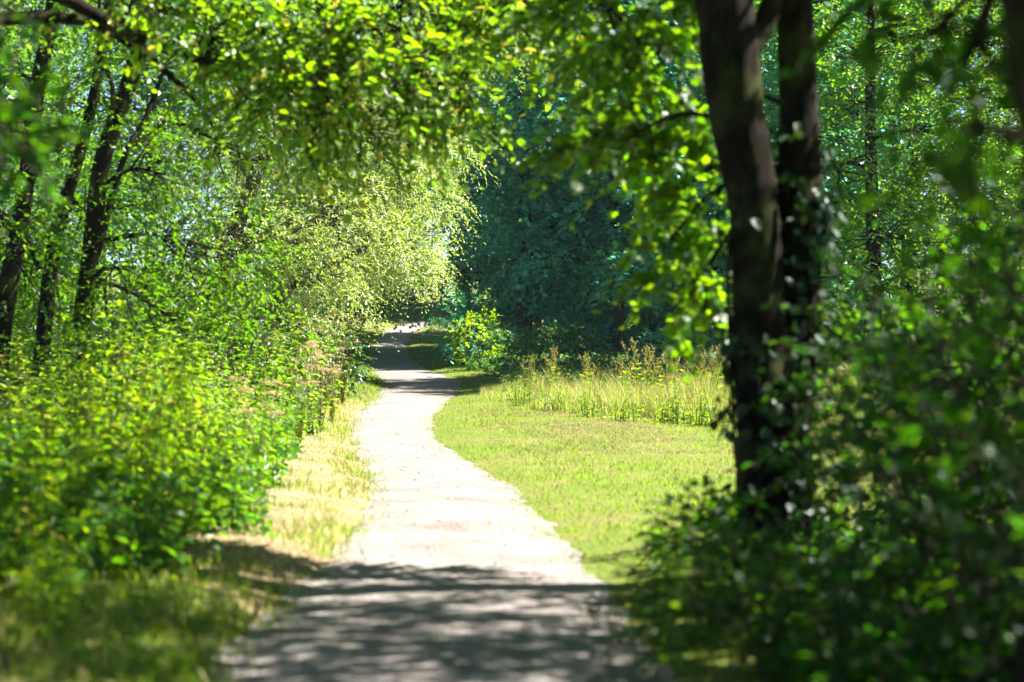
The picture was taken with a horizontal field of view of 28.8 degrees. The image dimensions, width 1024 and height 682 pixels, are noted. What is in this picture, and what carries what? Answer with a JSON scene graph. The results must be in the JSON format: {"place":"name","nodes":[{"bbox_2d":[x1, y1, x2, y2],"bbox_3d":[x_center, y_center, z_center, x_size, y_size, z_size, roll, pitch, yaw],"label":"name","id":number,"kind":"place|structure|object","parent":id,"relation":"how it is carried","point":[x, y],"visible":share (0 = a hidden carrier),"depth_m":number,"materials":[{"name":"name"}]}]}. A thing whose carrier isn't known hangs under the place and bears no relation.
{"place":"outdoors","nodes":[
{"label":"outdoors","id":0,"kind":"place"},
{"bbox_2d":[211,314,677,681],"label":"path","id":1,"kind":"structure","parent":0,"point":[480,637],"depth_m":10.58,"materials":[{"name":"grey gravel"}]},
{"bbox_2d":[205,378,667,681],"bbox_3d":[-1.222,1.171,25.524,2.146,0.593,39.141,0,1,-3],"label":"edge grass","id":2,"kind":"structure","parent":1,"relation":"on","point":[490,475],"depth_m":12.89,"materials":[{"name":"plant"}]},
{"bbox_2d":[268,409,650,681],"bbox_3d":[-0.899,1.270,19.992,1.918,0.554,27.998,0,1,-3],"label":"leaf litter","id":3,"kind":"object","parent":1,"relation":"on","point":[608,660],"visible":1,"depth_m":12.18,"materials":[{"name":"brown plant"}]},
{"bbox_2d":[0,267,1021,681],"bbox_3d":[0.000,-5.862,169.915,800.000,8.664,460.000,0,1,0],"label":"ground","id":4,"kind":"structure","parent":0,"point":[690,659],"depth_m":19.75,"materials":[{"name":"green plant"}]},
{"bbox_2d":[0,417,43,506],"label":"burdock","id":5,"kind":"object","parent":4,"relation":"on","point":[30,422],"visible":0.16,"depth_m":13.07,"materials":[{"name":"green plant"}]},
{"bbox_2d":[0,475,61,603],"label":"balsam","id":6,"kind":"object","parent":4,"relation":"on","point":[4,565],"visible":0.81,"depth_m":9.04,"materials":[{"name":"green plant"}]},
{"bbox_2d":[0,490,85,594],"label":"balsam","id":7,"kind":"object","parent":4,"relation":"on","point":[31,530],"visible":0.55,"depth_m":9.51,"materials":[{"name":"green plant"}]},
{"bbox_2d":[2,328,90,435],"bbox_3d":[-4.627,0.631,19.787,0.977,1.521,0.876,0,1,-13],"label":"willowherb","id":8,"kind":"object","parent":4,"relation":"on","point":[29,390],"visible":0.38,"depth_m":19.75,"materials":[{"name":"green plant"}]},
{"bbox_2d":[0,0,94,222],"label":"leaning tree","id":9,"kind":"object","parent":4,"relation":"on","point":[13,111],"visible":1,"depth_m":7.40,"materials":[{"name":"green plant"}]},
{"bbox_2d":[0,245,98,406],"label":"elder bush","id":10,"kind":"object","parent":4,"relation":"on","point":[64,301],"visible":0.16,"depth_m":24.76,"materials":[{"name":"green plant"}]},
{"bbox_2d":[8,537,95,636],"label":"nettle","id":11,"kind":"object","parent":4,"relation":"on","point":[62,610],"visible":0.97,"depth_m":8.01,"materials":[{"name":"green plant"}]},
{"bbox_2d":[0,202,115,387],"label":"elder bush","id":12,"kind":"object","parent":4,"relation":"on","point":[22,296],"visible":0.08,"depth_m":28.27,"materials":[{"name":"green plant"}]},
{"bbox_2d":[0,344,116,575],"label":"willowherb","id":13,"kind":"object","parent":4,"relation":"on","point":[51,476],"visible":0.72,"depth_m":10.25,"materials":[{"name":"green plant"}]},
{"bbox_2d":[0,423,143,547],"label":"burdock","id":14,"kind":"object","parent":4,"relation":"on","point":[114,452],"visible":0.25,"depth_m":11.58,"materials":[{"name":"green plant"}]},
{"bbox_2d":[11,390,135,504],"bbox_3d":[-2.982,0.810,12.978,0.898,0.944,0.986,0,1,14],"label":"balsam","id":15,"kind":"object","parent":4,"relation":"on","point":[26,414],"visible":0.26,"depth_m":13.20,"materials":[{"name":"green plant"}]},
{"bbox_2d":[0,0,148,361],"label":"woodland tree","id":16,"kind":"object","parent":4,"relation":"on","point":[89,30],"visible":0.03,"depth_m":34.69,"materials":[{"name":"green plant"}]},
{"bbox_2d":[0,296,158,428],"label":"elder bush","id":17,"kind":"object","parent":4,"relation":"on","point":[71,332],"visible":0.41,"depth_m":20.78,"materials":[{"name":"green plant"}]},
{"bbox_2d":[0,0,160,271],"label":"woodland tree","id":18,"kind":"object","parent":4,"relation":"on","point":[80,180],"visible":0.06,"depth_m":44.01,"materials":[{"name":"green plant"}]},
{"bbox_2d":[0,313,168,504],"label":"goldenrod","id":19,"kind":"object","parent":4,"relation":"on","point":[91,403],"visible":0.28,"depth_m":14.92,"materials":[{"name":"green plant"}]},
{"bbox_2d":[0,0,170,328],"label":"woodland tree","id":20,"kind":"object","parent":4,"relation":"on","point":[81,42],"depth_m":58.48,"materials":[{"name":"green plant"}]},
{"bbox_2d":[0,0,207,384],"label":"woodland tree","id":21,"kind":"object","parent":4,"relation":"on","point":[10,95],"visible":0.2,"depth_m":27.13,"materials":[{"name":"green plant"}]},
{"bbox_2d":[22,348,197,496],"bbox_3d":[-2.920,0.696,14.625,1.334,1.277,1.216,0,1,-14],"label":"balsam","id":22,"kind":"object","parent":4,"relation":"on","point":[176,380],"visible":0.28,"depth_m":14.84,"materials":[{"name":"green plant"}]},
{"bbox_2d":[0,0,222,421],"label":"slender tree","id":23,"kind":"object","parent":4,"relation":"on","point":[10,287],"visible":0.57,"depth_m":21.89,"materials":[{"name":"green plant"}]},
{"bbox_2d":[56,312,188,450],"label":"nettle","id":24,"kind":"object","parent":4,"relation":"on","point":[135,352],"visible":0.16,"depth_m":18.05,"materials":[{"name":"green plant"}]},
{"bbox_2d":[19,183,228,385],"bbox_3d":[-5.696,-0.385,28.492,3.388,4.053,2.937,0,1,0],"label":"elder bush","id":25,"kind":"object","parent":4,"relation":"on","point":[115,223],"visible":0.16,"depth_m":28.24,"materials":[{"name":"green plant"}]},
{"bbox_2d":[22,234,234,411],"bbox_3d":[-4.909,0.166,25.447,2.770,3.066,2.810,0,1,0],"label":"elder bush","id":26,"kind":"object","parent":4,"relation":"on","point":[99,300],"visible":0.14,"depth_m":25.23,"materials":[{"name":"green plant"}]},
{"bbox_2d":[61,459,198,580],"bbox_3d":[-1.994,0.932,10.326,0.723,0.646,0.755,0,1,-22],"label":"deadnettle","id":27,"kind":"object","parent":4,"relation":"on","point":[169,539],"visible":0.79,"depth_m":10.24,"materials":[{"name":"green plant"}]},
{"bbox_2d":[79,341,196,531],"bbox_3d":[-2.413,0.672,13.032,0.871,1.356,0.781,1,1,27],"label":"willowherb","id":28,"kind":"object","parent":4,"relation":"on","point":[132,452],"visible":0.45,"depth_m":12.94,"materials":[{"name":"green plant"}]},
{"bbox_2d":[71,363,219,547],"bbox_3d":[-2.184,0.722,12.149,0.844,1.176,0.799,-1,2,-41],"label":"nettle","id":29,"kind":"object","parent":4,"relation":"on","point":[160,442],"visible":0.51,"depth_m":12.18,"materials":[{"name":"green plant"}]},
{"bbox_2d":[72,300,229,470],"bbox_3d":[-2.977,0.534,15.767,1.238,1.724,1.172,0,1,21],"label":"nettle","id":30,"kind":"object","parent":4,"relation":"on","point":[201,428],"visible":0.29,"depth_m":15.85,"materials":[{"name":"green plant"}]},
{"bbox_2d":[2,0,314,401],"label":"slender tree","id":31,"kind":"object","parent":4,"relation":"on","point":[89,120],"visible":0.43,"depth_m":22.71,"materials":[{"name":"green plant"}]},
{"bbox_2d":[9,0,346,362],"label":"woodland tree","id":32,"kind":"object","parent":4,"relation":"on","point":[147,96],"visible":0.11,"depth_m":49.59,"materials":[{"name":"green plant"}]},
{"bbox_2d":[129,313,229,459],"bbox_3d":[-3.071,0.573,17.913,1.059,1.649,0.950,1,2,42],"label":"willowherb","id":33,"kind":"object","parent":4,"relation":"on","point":[167,355],"visible":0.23,"depth_m":17.96,"materials":[{"name":"green plant"}]},
{"bbox_2d":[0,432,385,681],"bbox_3d":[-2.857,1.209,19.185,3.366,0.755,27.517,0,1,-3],"label":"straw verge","id":34,"kind":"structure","parent":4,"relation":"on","point":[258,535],"depth_m":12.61,"materials":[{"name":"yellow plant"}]},
{"bbox_2d":[0,326,388,681],"bbox_3d":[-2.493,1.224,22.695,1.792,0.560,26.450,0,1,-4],"label":"verge","id":35,"kind":"structure","parent":4,"relation":"on","point":[304,497],"depth_m":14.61,"materials":[{"name":"beige plant"}]},
{"bbox_2d":[0,366,328,587],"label":"undergrowth","id":36,"kind":"object","parent":35,"relation":"on","point":[102,513],"visible":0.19,"depth_m":11.63,"materials":[{"name":"green plant"}]},
{"bbox_2d":[147,423,268,523],"bbox_3d":[-2.211,0.976,14.282,0.869,0.744,0.833,-1,2,-40],"label":"deadnettle","id":37,"kind":"object","parent":35,"relation":"on","point":[247,502],"visible":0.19,"depth_m":14.34,"materials":[{"name":"green plant"}]},
{"bbox_2d":[154,432,282,536],"bbox_3d":[-1.975,0.981,13.268,0.835,0.715,0.800,-1,1,-37],"label":"deadnettle","id":38,"kind":"object","parent":35,"relation":"on","point":[234,510],"visible":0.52,"depth_m":13.29,"materials":[{"name":"green plant"}]},
{"bbox_2d":[207,411,295,488],"bbox_3d":[-2.377,0.993,17.954,0.879,0.752,0.842,0,1,-5],"label":"deadnettle","id":39,"kind":"object","parent":35,"relation":"on","point":[283,472],"visible":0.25,"depth_m":17.88,"materials":[{"name":"green plant"}]},
{"bbox_2d":[229,376,283,488],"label":"hogweed","id":40,"kind":"object","parent":35,"relation":"on","point":[251,410],"visible":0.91,"depth_m":17.50,"materials":[{"name":"green plant"}]},
{"bbox_2d":[277,356,322,442],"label":"hogweed","id":41,"kind":"object","parent":35,"relation":"on","point":[299,434],"visible":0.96,"depth_m":25.51,"materials":[{"name":"green plant"}]},
{"bbox_2d":[303,340,342,432],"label":"hogweed","id":42,"kind":"object","parent":35,"relation":"on","point":[320,411],"visible":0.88,"depth_m":27.99,"materials":[{"name":"green plant"}]},
{"bbox_2d":[298,308,349,406],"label":"hogweed","id":43,"kind":"object","parent":35,"relation":"on","point":[328,379],"visible":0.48,"depth_m":33.00,"materials":[{"name":"green plant"}]},
{"bbox_2d":[319,346,351,422],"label":"hogweed","id":44,"kind":"object","parent":35,"relation":"on","point":[332,413],"visible":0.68,"depth_m":30.00,"materials":[{"name":"green plant"}]},
{"bbox_2d":[319,316,364,402],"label":"hogweed","id":45,"kind":"object","parent":35,"relation":"on","point":[342,395],"visible":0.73,"depth_m":34.50,"materials":[{"name":"green plant"}]},
{"bbox_2d":[36,0,376,436],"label":"slender tree","id":46,"kind":"object","parent":4,"relation":"on","point":[97,219],"visible":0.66,"depth_m":21.45,"materials":[{"name":"green plant"}]},
{"bbox_2d":[158,336,284,453],"bbox_3d":[-2.967,0.690,19.898,0.936,1.480,1.344,-1,1,-37],"label":"goldenrod","id":47,"kind":"object","parent":4,"relation":"on","point":[239,399],"visible":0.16,"depth_m":19.91,"materials":[{"name":"green plant"}]},
{"bbox_2d":[136,286,308,390],"bbox_3d":[-4.695,0.304,32.979,3.004,2.478,2.866,1,1,27],"label":"dogwood","id":48,"kind":"object","parent":4,"relation":"on","point":[264,328],"visible":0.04,"depth_m":33.03,"materials":[{"name":"green plant"}]},
{"bbox_2d":[174,359,281,497],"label":"nettle","id":49,"kind":"object","parent":4,"relation":"on","point":[225,430],"visible":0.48,"depth_m":16.17,"materials":[{"name":"green plant"}]},
{"bbox_2d":[137,240,361,437],"bbox_3d":[-3.660,0.148,26.003,2.703,2.923,2.722,1,1,23],"label":"elder bush","id":50,"kind":"object","parent":4,"relation":"on","point":[245,336],"visible":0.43,"depth_m":25.70,"materials":[{"name":"green plant"}]},
{"bbox_2d":[112,1,408,318],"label":"woodland tree","id":51,"kind":"object","parent":4,"relation":"on","point":[265,173],"visible":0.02,"depth_m":71.32,"materials":[{"name":"green plant"}]},
{"bbox_2d":[224,321,300,410],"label":"nettle","id":52,"kind":"object","parent":4,"relation":"on","point":[276,372],"visible":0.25,"depth_m":27.22,"materials":[{"name":"green plant"}]},
{"bbox_2d":[238,404,303,458],"bbox_3d":[-2.791,1.066,22.724,0.874,0.712,0.654,0,1,9],"label":"burdock","id":53,"kind":"object","parent":4,"relation":"on","point":[296,449],"visible":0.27,"depth_m":22.68,"materials":[{"name":"green plant"}]},
{"bbox_2d":[84,0,473,336],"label":"woodland tree","id":54,"kind":"object","parent":4,"relation":"on","point":[222,181],"visible":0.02,"depth_m":59.46,"materials":[{"name":"green plant"}]},
{"bbox_2d":[266,388,322,435],"bbox_3d":[-3.008,0.992,27.328,0.816,0.698,0.782,1,2,45],"label":"deadnettle","id":55,"kind":"object","parent":4,"relation":"on","point":[309,432],"visible":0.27,"depth_m":27.32,"materials":[{"name":"green plant"}]},
{"bbox_2d":[128,0,481,395],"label":"willow","id":56,"kind":"object","parent":4,"relation":"on","point":[325,266],"visible":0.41,"depth_m":29.88,"materials":[{"name":"green plant"}]},
{"bbox_2d":[282,317,376,398],"bbox_3d":[-3.340,0.498,36.576,1.686,1.904,1.564,1,1,32],"label":"dogwood","id":57,"kind":"object","parent":4,"relation":"on","point":[348,346],"visible":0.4,"depth_m":36.49,"materials":[{"name":"green plant"}]},
{"bbox_2d":[0,0,670,226],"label":"spreading tree","id":58,"kind":"object","parent":4,"relation":"on","point":[270,54],"visible":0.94,"depth_m":14.66,"materials":[{"name":"green plant"}]},
{"bbox_2d":[243,252,451,379],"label":"dogwood","id":59,"kind":"object","parent":4,"relation":"on","point":[388,305],"visible":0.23,"depth_m":42.04,"materials":[{"name":"green plant"}]},
{"bbox_2d":[261,1,556,386],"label":"willow","id":60,"kind":"object","parent":4,"relation":"on","point":[407,272],"visible":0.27,"depth_m":34.23,"materials":[{"name":"green plant"}]},
{"bbox_2d":[363,1,517,305],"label":"woodland tree","id":61,"kind":"object","parent":4,"relation":"on","point":[460,267],"visible":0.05,"depth_m":81.70,"materials":[{"name":"green plant"}]},
{"bbox_2d":[417,279,511,366],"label":"bush","id":62,"kind":"object","parent":4,"relation":"on","point":[454,326],"visible":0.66,"depth_m":49.88,"materials":[{"name":"green plant"}]},
{"bbox_2d":[444,304,513,370],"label":"bush","id":63,"kind":"object","parent":4,"relation":"on","point":[470,320],"visible":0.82,"depth_m":47.92,"materials":[{"name":"green plant"}]},
{"bbox_2d":[373,0,648,355],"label":"maple","id":64,"kind":"object","parent":4,"relation":"on","point":[515,282],"visible":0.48,"depth_m":52.95,"materials":[{"name":"green plant"}]},
{"bbox_2d":[479,323,555,375],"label":"bush","id":65,"kind":"object","parent":4,"relation":"on","point":[532,342],"visible":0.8,"depth_m":45.19,"materials":[{"name":"green plant"}]},
{"bbox_2d":[442,3,629,345],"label":"maple","id":66,"kind":"object","parent":4,"relation":"on","point":[472,270],"visible":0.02,"depth_m":59.61,"materials":[{"name":"green plant"}]},
{"bbox_2d":[450,34,677,343],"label":"maple","id":67,"kind":"object","parent":4,"relation":"on","point":[460,261],"visible":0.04,"depth_m":58.25,"materials":[{"name":"green plant"}]},
{"bbox_2d":[533,316,618,371],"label":"bush","id":68,"kind":"object","parent":4,"relation":"on","point":[565,335],"visible":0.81,"depth_m":45.11,"materials":[{"name":"green plant"}]},
{"bbox_2d":[476,0,729,357],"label":"maple","id":69,"kind":"object","parent":4,"relation":"on","point":[614,233],"visible":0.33,"depth_m":52.41,"materials":[{"name":"green plant"}]},
{"bbox_2d":[483,2,776,350],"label":"maple","id":70,"kind":"object","parent":4,"relation":"on","point":[653,326],"depth_m":59.04,"materials":[{"name":"green plant"}]},
{"bbox_2d":[621,339,652,402],"bbox_3d":[2.191,0.565,34.026,0.521,1.269,0.534,1,1,28],"label":"dock","id":71,"kind":"object","parent":4,"relation":"on","point":[635,367],"visible":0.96,"depth_m":33.94,"materials":[{"name":"green plant"}]},
{"bbox_2d":[468,0,835,557],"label":"forked tree","id":72,"kind":"object","parent":4,"relation":"on","point":[732,37],"visible":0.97,"depth_m":11.42,"materials":[{"name":"green plant"}]},
{"bbox_2d":[702,122,847,569],"bbox_3d":[1.488,0.126,11.027,0.844,2.702,0.722,0,1,-18],"label":"ivy","id":73,"kind":"object","parent":72,"relation":"attached to","point":[822,243],"visible":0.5,"depth_m":10.95,"materials":[{"name":"green plant"}]},
{"bbox_2d":[632,393,678,423],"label":"herb","id":74,"kind":"object","parent":4,"relation":"on","point":[662,414],"visible":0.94,"depth_m":30.91,"materials":[{"name":"green plant"}]},
{"bbox_2d":[618,322,721,371],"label":"bush","id":75,"kind":"object","parent":4,"relation":"on","point":[658,336],"visible":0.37,"depth_m":45.19,"materials":[{"name":"green plant"}]},
{"bbox_2d":[618,497,721,573],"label":"bramble","id":76,"kind":"object","parent":4,"relation":"on","point":[661,532],"visible":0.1,"depth_m":11.58,"materials":[{"name":"green plant"}]},
{"bbox_2d":[661,390,708,425],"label":"herb","id":77,"kind":"object","parent":4,"relation":"on","point":[677,415],"visible":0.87,"depth_m":30.77,"materials":[{"name":"green plant"}]},
{"bbox_2d":[506,357,867,406],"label":"grass seeds","id":78,"kind":"object","parent":4,"relation":"on","point":[631,381],"depth_m":33.19,"materials":[{"name":"green plant"}]},
{"bbox_2d":[476,407,897,454],"bbox_3d":[2.458,1.285,29.513,6.177,0.163,9.072,0,1,0],"label":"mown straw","id":79,"kind":"object","parent":4,"relation":"on","point":[606,432],"visible":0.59,"depth_m":28.40,"materials":[{"name":"plant"}]},
{"bbox_2d":[574,508,819,666],"bbox_3d":[0.838,1.105,8.482,1.150,0.765,0.983,-1,2,-41],"label":"bramble","id":80,"kind":"object","parent":4,"relation":"on","point":[666,558],"visible":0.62,"depth_m":8.42,"materials":[{"name":"green plant"}]},
{"bbox_2d":[688,389,730,425],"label":"herb","id":81,"kind":"object","parent":4,"relation":"on","point":[703,420],"visible":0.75,"depth_m":30.41,"materials":[{"name":"green plant"}]},
{"bbox_2d":[575,3,860,353],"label":"maple","id":82,"kind":"object","parent":4,"relation":"on","point":[654,319],"visible":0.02,"depth_m":54.73,"materials":[{"name":"green plant"}]},
{"bbox_2d":[433,336,1019,392],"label":"ground cover","id":83,"kind":"object","parent":4,"relation":"on","point":[504,371],"visible":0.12,"depth_m":43.99,"materials":[{"name":"green plant"}]},
{"bbox_2d":[635,474,820,596],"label":"hazel shrub","id":84,"kind":"object","parent":4,"relation":"on","point":[725,505],"visible":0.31,"depth_m":10.23,"materials":[{"name":"green plant"}]},
{"bbox_2d":[664,524,796,623],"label":"bramble","id":85,"kind":"object","parent":4,"relation":"on","point":[722,551],"visible":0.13,"depth_m":9.50,"materials":[{"name":"green plant"}]},
{"bbox_2d":[606,513,901,681],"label":"bramble","id":86,"kind":"object","parent":4,"relation":"on","point":[688,639],"visible":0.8,"depth_m":7.40,"materials":[{"name":"green plant"}]},
{"bbox_2d":[613,0,930,362],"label":"maple","id":87,"kind":"object","parent":4,"relation":"on","point":[769,76],"visible":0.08,"depth_m":43.23,"materials":[{"name":"green plant"}]},
{"bbox_2d":[666,0,938,336],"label":"maple","id":88,"kind":"object","parent":4,"relation":"on","point":[848,130],"visible":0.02,"depth_m":52.65,"materials":[{"name":"green plant"}]},
{"bbox_2d":[700,479,1023,681],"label":"undergrowth","id":89,"kind":"object","parent":4,"relation":"on","point":[818,666],"visible":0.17,"depth_m":7.47,"materials":[{"name":"green plant"}]},
{"bbox_2d":[703,345,1023,681],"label":"hazel shrub","id":90,"kind":"object","parent":4,"relation":"on","point":[952,416],"visible":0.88,"depth_m":6.54,"materials":[{"name":"green plant"}]},
{"bbox_2d":[718,268,1013,535],"bbox_3d":[2.576,0.691,12.725,2.241,2.313,1.978,-1,1,-27],"label":"hazel shrub","id":91,"kind":"object","parent":4,"relation":"on","point":[821,403],"visible":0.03,"depth_m":12.68,"materials":[{"name":"green plant"}]},
{"bbox_2d":[714,0,1021,370],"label":"lime tree","id":92,"kind":"object","parent":4,"relation":"on","point":[873,240],"visible":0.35,"depth_m":40.55,"materials":[{"name":"green plant"}]},
{"bbox_2d":[739,248,1023,614],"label":"hazel shrub","id":93,"kind":"object","parent":4,"relation":"on","point":[939,326],"visible":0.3,"depth_m":9.03,"materials":[{"name":"green plant"}]},
{"bbox_2d":[752,138,1023,675],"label":"hazel shrub","id":94,"kind":"object","parent":4,"relation":"on","point":[1000,325],"visible":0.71,"depth_m":7.39,"materials":[{"name":"green plant"}]},
{"bbox_2d":[754,365,1023,638],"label":"hazel shrub","id":95,"kind":"object","parent":4,"relation":"on","point":[872,561],"visible":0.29,"depth_m":7.96,"materials":[{"name":"green plant"}]},
{"bbox_2d":[764,0,1023,356],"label":"lime tree","id":96,"kind":"object","parent":4,"relation":"on","point":[890,257],"visible":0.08,"depth_m":45.14,"materials":[{"name":"green plant"}]},
{"bbox_2d":[777,0,1023,681],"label":"broad tree","id":97,"kind":"object","parent":4,"relation":"on","point":[959,170],"visible":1,"depth_m":6.00,"materials":[{"name":"green plant"}]},
{"bbox_2d":[798,176,1023,578],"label":"hazel shrub","id":98,"kind":"object","parent":4,"relation":"on","point":[955,313],"visible":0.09,"depth_m":10.36,"materials":[{"name":"green plant"}]},
{"bbox_2d":[815,256,1023,530],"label":"hazel shrub","id":99,"kind":"object","parent":4,"relation":"on","point":[945,379],"visible":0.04,"depth_m":11.86,"materials":[{"name":"green plant"}]},
{"bbox_2d":[860,0,1023,292],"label":"woodland tree","id":100,"kind":"object","parent":4,"relation":"on","point":[1004,116],"visible":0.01,"depth_m":60.44,"materials":[{"name":"green plant"}]},
{"bbox_2d":[863,180,1023,519],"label":"hazel shrub","id":101,"kind":"object","parent":4,"relation":"on","point":[937,281],"visible":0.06,"depth_m":13.99,"materials":[{"name":"green plant"}]},
{"bbox_2d":[871,429,1023,681],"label":"hazel shrub","id":102,"kind":"object","parent":4,"relation":"on","point":[981,665],"visible":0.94,"depth_m":6.12,"materials":[{"name":"green plant"}]},
{"bbox_2d":[873,0,1023,359],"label":"lime tree","id":103,"kind":"object","parent":4,"relation":"on","point":[990,138],"visible":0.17,"depth_m":39.33,"materials":[{"name":"green plant"}]},
{"bbox_2d":[902,3,1023,287],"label":"lime tree","id":104,"kind":"object","parent":4,"relation":"on","point":[971,67],"visible":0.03,"depth_m":46.28,"materials":[{"name":"green plant"}]},
{"bbox_2d":[11,1,1015,267],"label":"sky","id":105,"kind":"structure","parent":0,"point":[962,111],"materials":[{"name":"white"}]},
{"bbox_2d":[478,357,972,423],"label":"meadow grass","id":106,"kind":"structure","parent":0,"point":[493,391],"depth_m":33.27,"materials":[{"name":"green plant"}]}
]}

